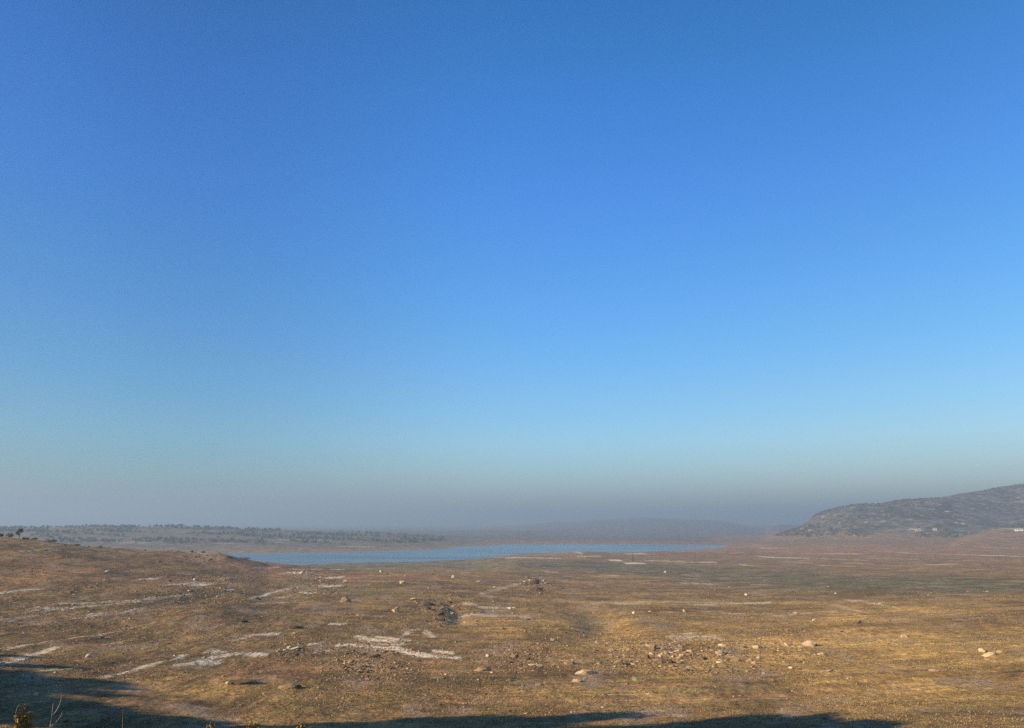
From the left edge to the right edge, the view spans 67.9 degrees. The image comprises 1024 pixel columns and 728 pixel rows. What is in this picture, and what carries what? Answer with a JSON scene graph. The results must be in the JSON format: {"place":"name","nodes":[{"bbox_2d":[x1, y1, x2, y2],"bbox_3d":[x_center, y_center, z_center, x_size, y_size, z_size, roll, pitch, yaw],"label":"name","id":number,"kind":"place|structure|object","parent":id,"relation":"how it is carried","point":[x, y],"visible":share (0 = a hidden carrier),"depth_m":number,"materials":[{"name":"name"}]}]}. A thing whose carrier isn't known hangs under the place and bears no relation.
{"place":"outdoors","nodes":[
{"label":"outdoors","id":0,"kind":"place"},
{"bbox_2d":[221,544,725,564],"bbox_3d":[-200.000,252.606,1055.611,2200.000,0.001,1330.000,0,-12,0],"label":"lake water","id":1,"kind":"structure","parent":0,"point":[420,555],"depth_m":784.09,"materials":[{"name":"liquid"}]},
{"bbox_2d":[0,484,1023,727],"bbox_3d":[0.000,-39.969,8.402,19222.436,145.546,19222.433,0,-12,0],"label":"ground","id":2,"kind":"structure","parent":0,"point":[892,555],"depth_m":119.65,"materials":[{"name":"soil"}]},
{"bbox_2d":[15,528,22,537],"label":"crest tree","id":3,"kind":"object","parent":2,"relation":"on","point":[20,530],"visible":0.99,"depth_m":193.97,"materials":[{"name":"green plant"}]},
{"bbox_2d":[12,704,34,727],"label":"dry weed","id":4,"kind":"object","parent":2,"relation":"on","point":[21,722],"visible":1,"depth_m":4.79,"materials":[{"name":"plant"}]},
{"bbox_2d":[50,693,62,727],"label":"bare twig","id":5,"kind":"object","parent":2,"relation":"on","point":[53,714],"visible":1,"depth_m":4.86,"materials":[{"name":"brown plant"}]},
{"bbox_2d":[0,524,443,544],"bbox_3d":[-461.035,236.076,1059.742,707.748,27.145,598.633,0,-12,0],"label":"woods","id":6,"kind":"object","parent":2,"relation":"on","point":[129,527],"visible":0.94,"depth_m":1062.00,"materials":[{"name":"plant"}]},
{"bbox_2d":[229,679,256,684],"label":"boulder","id":7,"kind":"object","parent":2,"relation":"on","point":[245,681],"visible":0.99,"depth_m":70.49,"materials":[{"name":"grey stone"}]},
{"bbox_2d":[244,721,259,727],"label":"dry weed","id":8,"kind":"object","parent":2,"relation":"on","point":[251,725],"visible":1,"depth_m":5.49,"materials":[{"name":"brown plant"}]},
{"bbox_2d":[278,683,300,688],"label":"boulder","id":9,"kind":"object","parent":2,"relation":"on","point":[291,686],"visible":1,"depth_m":69.21,"materials":[{"name":"beige stone"}]},
{"bbox_2d":[289,625,302,628],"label":"boulder","id":10,"kind":"object","parent":2,"relation":"on","point":[293,627],"visible":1,"depth_m":116.93,"materials":[{"name":"stone"}]},
{"bbox_2d":[340,597,351,601],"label":"boulder","id":11,"kind":"object","parent":2,"relation":"on","point":[344,599],"visible":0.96,"depth_m":155.01,"materials":[{"name":"beige stone"}]},
{"bbox_2d":[422,602,434,605],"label":"boulder","id":12,"kind":"object","parent":2,"relation":"on","point":[428,604],"visible":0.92,"depth_m":153.54,"materials":[{"name":"stone"}]},
{"bbox_2d":[474,666,487,670],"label":"boulder","id":13,"kind":"object","parent":2,"relation":"on","point":[480,668],"visible":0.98,"depth_m":82.30,"materials":[{"name":"beige stone"}]},
{"bbox_2d":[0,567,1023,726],"bbox_3d":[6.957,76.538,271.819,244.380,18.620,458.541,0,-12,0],"label":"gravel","id":14,"kind":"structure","parent":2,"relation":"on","point":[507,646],"depth_m":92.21,"materials":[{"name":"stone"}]},
{"bbox_2d":[529,579,538,583],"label":"boulder","id":15,"kind":"object","parent":2,"relation":"on","point":[534,581],"visible":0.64,"depth_m":237.89,"materials":[{"name":"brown stone"}]},
{"bbox_2d":[564,660,574,664],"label":"stone","id":16,"kind":"object","parent":2,"relation":"on","point":[568,662],"visible":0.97,"depth_m":86.00,"materials":[{"name":"beige stone"}]},
{"bbox_2d":[575,669,594,674],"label":"boulder","id":17,"kind":"object","parent":2,"relation":"on","point":[585,671],"visible":1,"depth_m":80.17,"materials":[{"name":"beige stone"}]},
{"bbox_2d":[614,660,623,664],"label":"boulder","id":18,"kind":"object","parent":2,"relation":"on","point":[619,662],"visible":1,"depth_m":85.98,"materials":[{"name":"beige stone"}]},
{"bbox_2d":[632,676,642,680],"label":"boulder","id":19,"kind":"object","parent":2,"relation":"on","point":[635,678],"visible":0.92,"depth_m":76.65,"materials":[{"name":"stone"}]},
{"bbox_2d":[649,643,655,648],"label":"boulder","id":20,"kind":"object","parent":2,"relation":"on","point":[652,645],"visible":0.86,"depth_m":97.98,"materials":[{"name":"beige stone"}]},
{"bbox_2d":[655,658,663,662],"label":"stone","id":21,"kind":"object","parent":2,"relation":"on","point":[659,660],"visible":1,"depth_m":87.06,"materials":[{"name":"beige stone"}]},
{"bbox_2d":[696,656,704,659],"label":"boulder","id":22,"kind":"object","parent":2,"relation":"on","point":[700,658],"visible":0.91,"depth_m":88.93,"materials":[{"name":"grey stone"}]},
{"bbox_2d":[715,650,724,654],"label":"boulder","id":23,"kind":"object","parent":2,"relation":"on","point":[720,652],"visible":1,"depth_m":91.81,"materials":[{"name":"stone"}]},
{"bbox_2d":[732,657,740,661],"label":"boulder","id":24,"kind":"object","parent":2,"relation":"on","point":[737,659],"visible":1,"depth_m":87.32,"materials":[{"name":"grey stone"}]},
{"bbox_2d":[802,640,814,645],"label":"boulder","id":25,"kind":"object","parent":2,"relation":"on","point":[809,643],"visible":0.92,"depth_m":99.25,"materials":[{"name":"stone"}]},
{"bbox_2d":[774,484,1023,537],"bbox_3d":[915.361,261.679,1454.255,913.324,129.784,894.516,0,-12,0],"label":"shrubbery","id":26,"kind":"object","parent":2,"relation":"on","point":[877,505],"visible":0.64,"depth_m":1329.10,"materials":[{"name":"green plant"}]},
{"bbox_2d":[982,652,996,656],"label":"boulder","id":27,"kind":"object","parent":2,"relation":"on","point":[988,654],"visible":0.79,"depth_m":80.60,"materials":[{"name":"beige stone"}]},
{"bbox_2d":[0,0,1023,525],"label":"sky","id":28,"kind":"structure","parent":0,"point":[263,262],"materials":[{"name":"blue"}]}
]}

